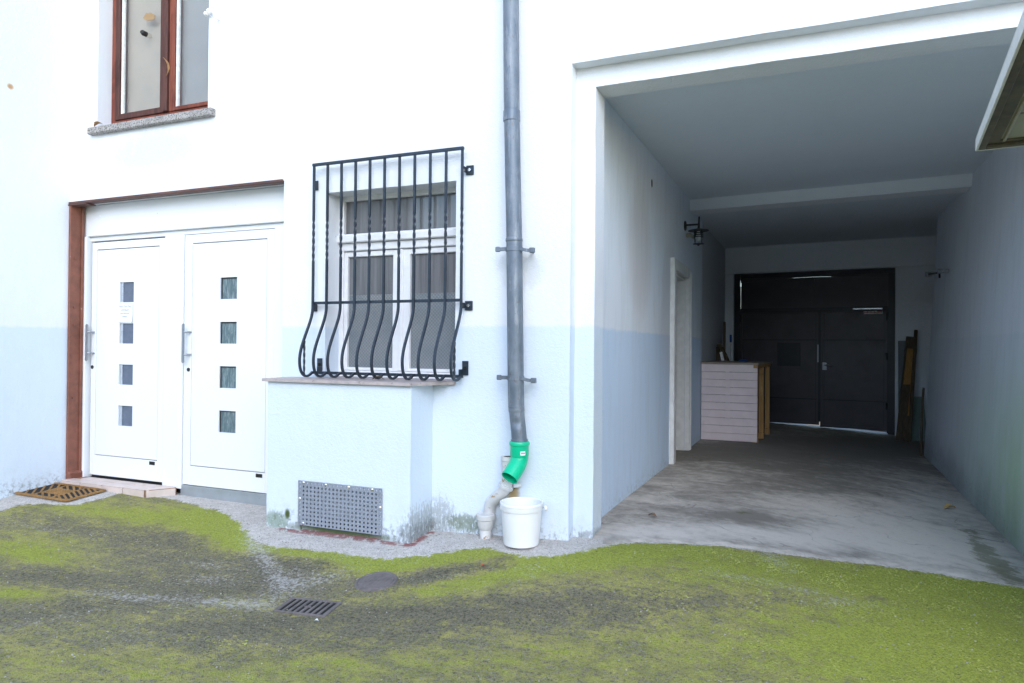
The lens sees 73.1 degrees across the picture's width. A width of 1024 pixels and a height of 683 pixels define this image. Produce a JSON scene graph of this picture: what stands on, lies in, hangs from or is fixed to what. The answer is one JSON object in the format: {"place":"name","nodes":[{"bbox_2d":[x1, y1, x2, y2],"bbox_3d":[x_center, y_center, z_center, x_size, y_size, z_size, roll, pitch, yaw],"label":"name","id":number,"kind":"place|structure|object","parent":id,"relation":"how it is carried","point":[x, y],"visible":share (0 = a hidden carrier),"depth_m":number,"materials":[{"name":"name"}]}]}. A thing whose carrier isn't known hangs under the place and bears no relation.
{"place":"outdoors","nodes":[
{"label":"outdoors","id":0,"kind":"place"},
{"bbox_2d":[0,423,1023,682],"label":"ground","id":1,"kind":"structure","parent":0,"point":[412,619],"depth_m":3.48,"materials":[{"name":"green plant"}]},
{"bbox_2d":[14,482,105,501],"bbox_3d":[-3.761,1.242,5.736,0.691,0.043,0.356,0,-1,23],"label":"doormat","id":2,"kind":"object","parent":1,"relation":"on","point":[57,491],"visible":1,"depth_m":5.71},
{"bbox_2d":[60,477,175,497],"bbox_3d":[-3.361,1.274,5.888,1.166,0.132,0.206,0,-1,23],"label":"doorstep","id":3,"kind":"object","parent":1,"relation":"on","point":[146,490],"visible":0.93,"depth_m":5.77,"materials":[{"name":"stone"}]},
{"bbox_2d":[272,597,341,616],"bbox_3d":[-1.063,1.383,3.599,0.300,0.023,0.186,0,0,15],"label":"drain grating","id":4,"kind":"object","parent":1,"relation":"on","point":[308,607],"visible":1,"depth_m":3.59,"materials":[{"name":"metal"}]},
{"bbox_2d":[354,572,397,591],"bbox_3d":[-0.763,1.354,3.891,0.246,0.049,0.244,0,-1,23],"label":"manhole cover","id":5,"kind":"object","parent":1,"relation":"on","point":[374,581],"visible":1,"depth_m":3.88,"materials":[{"name":"metal"}]},
{"bbox_2d":[476,512,495,538],"bbox_3d":[-0.169,1.188,4.457,0.126,0.154,0.126,0,-1,23],"label":"pipe socket","id":6,"kind":"object","parent":1,"relation":"on","point":[485,522],"visible":0.96,"depth_m":4.42,"materials":[{"name":"white paint"}]},
{"bbox_2d":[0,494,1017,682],"bbox_3d":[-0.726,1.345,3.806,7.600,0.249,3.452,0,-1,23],"label":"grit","id":7,"kind":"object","parent":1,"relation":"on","point":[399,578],"visible":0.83,"depth_m":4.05,"materials":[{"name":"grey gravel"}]},
{"bbox_2d":[0,0,1023,556],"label":"house","id":8,"kind":"structure","parent":1,"relation":"on","point":[830,178],"depth_m":5.46,"materials":[{"name":"paint"}]},
{"bbox_2d":[85,238,164,481],"bbox_3d":[-3.368,0.154,6.026,0.894,2.074,0.110,0,-1,23],"label":"door","id":9,"kind":"structure","parent":8,"relation":"in","point":[127,358],"depth_m":6.03,"materials":[{"name":"white plastic"}]},
{"bbox_2d":[118,303,132,321],"bbox_3d":[-3.377,-0.251,6.036,0.187,0.168,0.010,0,-1,24],"label":"paper notice","id":10,"kind":"object","parent":9,"relation":"attached to","point":[125,312],"visible":1,"depth_m":6.04,"materials":[{"name":"white paper"}]},
{"bbox_2d":[87,0,215,135],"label":"window","id":11,"kind":"structure","parent":8,"relation":"in","point":[145,32],"depth_m":5.88,"materials":[{"name":"red wood"}]},
{"bbox_2d":[163,57,169,75],"bbox_3d":[-2.907,-2.308,5.806,0.059,0.167,0.032,0,-1,23],"label":"handle","id":12,"kind":"object","parent":11,"relation":"attached to","point":[168,66],"visible":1,"depth_m":5.80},
{"bbox_2d":[203,8,219,20],"bbox_3d":[-2.376,-2.582,5.459,0.135,0.103,0.072,0,-1,23],"label":"wire insulator","id":13,"kind":"object","parent":8,"relation":"attached to","point":[207,12],"visible":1,"depth_m":5.45,"materials":[{"name":"white ceramic"}]},
{"bbox_2d":[181,229,274,492],"bbox_3d":[-2.305,0.152,5.583,0.946,2.076,0.110,0,-1,23],"label":"door","id":14,"kind":"structure","parent":8,"relation":"in","point":[227,346],"depth_m":5.59,"materials":[{"name":"white plastic"}]},
{"bbox_2d":[298,480,381,535],"bbox_3d":[-1.158,1.106,4.613,0.678,0.304,0.010,0,-1,23],"label":"vent plate","id":15,"kind":"object","parent":8,"relation":"attached to","point":[370,491],"visible":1,"depth_m":4.61,"materials":[{"name":"metal"}]},
{"bbox_2d":[298,146,473,381],"bbox_3d":[-0.899,-0.514,4.733,1.307,1.544,0.202,0,-1,23],"label":"window grille","id":16,"kind":"object","parent":8,"relation":"attached to","point":[468,170],"depth_m":4.73,"materials":[{"name":"metal"}]},
{"bbox_2d":[337,187,455,379],"bbox_3d":[-0.730,-0.389,5.190,1.150,1.450,0.515,0,-1,23],"label":"window","id":17,"kind":"structure","parent":8,"relation":"in","point":[422,196],"depth_m":5.00,"materials":[{"name":"white plastic"}]},
{"bbox_2d":[483,455,520,522],"bbox_3d":[-0.072,0.954,4.438,0.267,0.446,0.101,0,-1,32],"label":"old drainpipe","id":18,"kind":"object","parent":8,"relation":"attached to","point":[504,489],"visible":0.72,"depth_m":4.40,"materials":[{"name":"white paint"}]},
{"bbox_2d":[495,0,536,483],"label":"downpipe","id":19,"kind":"object","parent":8,"relation":"attached to","point":[519,442],"visible":1,"depth_m":4.32,"materials":[{"name":"metal"}]},
{"bbox_2d":[669,257,691,463],"bbox_3d":[1.723,0.237,7.755,0.412,2.200,1.200,0,-1,23],"label":"passage doorway","id":20,"kind":"structure","parent":8,"relation":"in","point":[680,394],"depth_m":8.12,"materials":[{"name":"white paint"}]},
{"bbox_2d":[686,233,693,238],"bbox_3d":[2.067,-1.212,7.978,0.129,0.082,0.055,0,-1,28],"label":"motion sensor","id":21,"kind":"object","parent":8,"relation":"attached to","point":[688,235],"visible":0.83,"depth_m":7.97,"materials":[{"name":"plastic"}]},
{"bbox_2d":[684,217,708,245],"bbox_3d":[2.100,-1.253,7.864,0.274,0.332,0.232,0,-1,23],"label":"wall lamp","id":22,"kind":"object","parent":8,"relation":"attached to","point":[698,233],"visible":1,"depth_m":7.84,"materials":[{"name":"metal"}]},
{"bbox_2d":[717,343,729,360],"bbox_3d":[3.193,0.618,10.341,0.059,1.186,0.268,1,-1,-43],"label":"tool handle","id":23,"kind":"object","parent":8,"relation":"attached to","point":[720,346],"visible":0.42,"depth_m":10.35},
{"bbox_2d":[925,269,948,277],"bbox_3d":[5.031,-0.791,8.198,0.108,0.154,0.961,0,-1,23],"label":"wall hook","id":24,"kind":"object","parent":8,"relation":"attached to","point":[939,272],"depth_m":7.85,"materials":[{"name":"metal"}]},
{"bbox_2d":[975,10,1023,150],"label":"canopy","id":25,"kind":"object","parent":8,"relation":"attached to","point":[1002,125],"visible":1,"depth_m":2.49,"materials":[{"name":"metal"}]},
{"bbox_2d":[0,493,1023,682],"bbox_3d":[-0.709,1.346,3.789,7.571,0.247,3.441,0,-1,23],"label":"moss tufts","id":26,"kind":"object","parent":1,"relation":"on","point":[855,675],"visible":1,"depth_m":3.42,"materials":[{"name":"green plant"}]},
{"bbox_2d":[499,497,546,548],"bbox_3d":[0.065,1.119,4.269,0.297,0.262,0.278,0,-1,23],"label":"bucket","id":27,"kind":"object","parent":1,"relation":"on","point":[521,519],"visible":1,"depth_m":4.17,"materials":[{"name":"white plastic"}]},
{"bbox_2d":[593,421,1023,585],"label":"passage floor","id":28,"kind":"structure","parent":0,"point":[862,496],"depth_m":5.54,"materials":[{"name":"concrete"}]},
{"bbox_2d":[716,347,719,417],"bbox_3d":[3.156,0.699,10.598,0.055,1.225,0.040,0,-1,23],"label":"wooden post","id":29,"kind":"object","parent":28,"relation":"on","point":[717,354],"visible":0.24,"depth_m":10.58,"materials":[{"name":"wood"}]},
{"bbox_2d":[723,322,725,379],"bbox_3d":[3.290,0.504,10.718,0.037,1.620,0.040,0,-1,23],"label":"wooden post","id":30,"kind":"object","parent":28,"relation":"on","point":[724,335],"visible":0.42,"depth_m":10.70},
{"bbox_2d":[726,335,731,425],"bbox_3d":[3.349,0.604,10.494,0.170,1.418,0.316,0,-1,23],"label":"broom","id":31,"kind":"object","parent":28,"relation":"on","point":[730,352],"visible":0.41,"depth_m":10.60,"materials":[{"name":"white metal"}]},
{"bbox_2d":[700,361,771,442],"bbox_3d":[3.085,0.790,9.456,0.842,1.020,1.237,0,-1,23],"label":"counter","id":32,"kind":"object","parent":28,"relation":"on","point":[735,373],"visible":1,"depth_m":8.95,"materials":[{"name":"white wood"}]},
{"bbox_2d":[898,341,905,409],"bbox_3d":[5.779,0.713,10.231,0.110,1.445,0.106,0,-1,23],"label":"glass sheet","id":33,"kind":"object","parent":28,"relation":"on","point":[901,347],"visible":0.48,"depth_m":10.26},
{"bbox_2d":[896,336,913,439],"bbox_3d":[5.730,0.681,10.067,0.474,1.524,0.116,1,-1,-41],"label":"leaning board","id":34,"kind":"object","parent":28,"relation":"on","point":[904,399],"visible":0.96,"depth_m":10.02,"materials":[{"name":"brown wood"}]},
{"bbox_2d":[903,348,916,415],"bbox_3d":[5.765,0.629,10.064,0.337,1.059,0.120,1,-1,-37],"label":"leaning board","id":35,"kind":"object","parent":34,"relation":"on","point":[908,369],"visible":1,"depth_m":10.09,"materials":[{"name":"brown wood"}]},
{"bbox_2d":[902,415,908,440],"bbox_3d":[5.654,1.249,9.898,0.120,0.375,0.109,0,-1,23],"label":"leaning board","id":36,"kind":"object","parent":28,"relation":"on","point":[905,427],"visible":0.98,"depth_m":9.89,"materials":[{"name":"brown wood"}]},
{"bbox_2d":[907,330,917,441],"bbox_3d":[5.800,0.631,10.006,0.051,1.616,0.522,0,-1,40],"label":"leaning board","id":37,"kind":"object","parent":28,"relation":"on","point":[912,387],"visible":1,"depth_m":9.98,"materials":[{"name":"brown wood"}]},
{"bbox_2d":[920,388,924,455],"bbox_3d":[5.157,1.010,8.695,0.104,0.858,0.034,1,-1,-42],"label":"leaning rod","id":38,"kind":"object","parent":28,"relation":"on","point":[921,425],"visible":1,"depth_m":8.69,"materials":[{"name":"brown wood"}]},
{"bbox_2d":[944,503,956,508],"bbox_3d":[3.751,1.414,5.922,0.088,0.038,0.077,1,-1,-40],"label":"dry leaf","id":39,"kind":"object","parent":28,"relation":"on","point":[947,505],"visible":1,"depth_m":5.93,"materials":[{"name":"plant"}]},
{"bbox_2d":[911,397,925,440],"bbox_3d":[5.868,1.123,10.059,0.280,0.632,0.266,0,-1,23],"label":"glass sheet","id":40,"kind":"object","parent":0,"point":[916,420],"visible":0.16,"depth_m":10.03,"materials":[{"name":"glass"}]}
]}

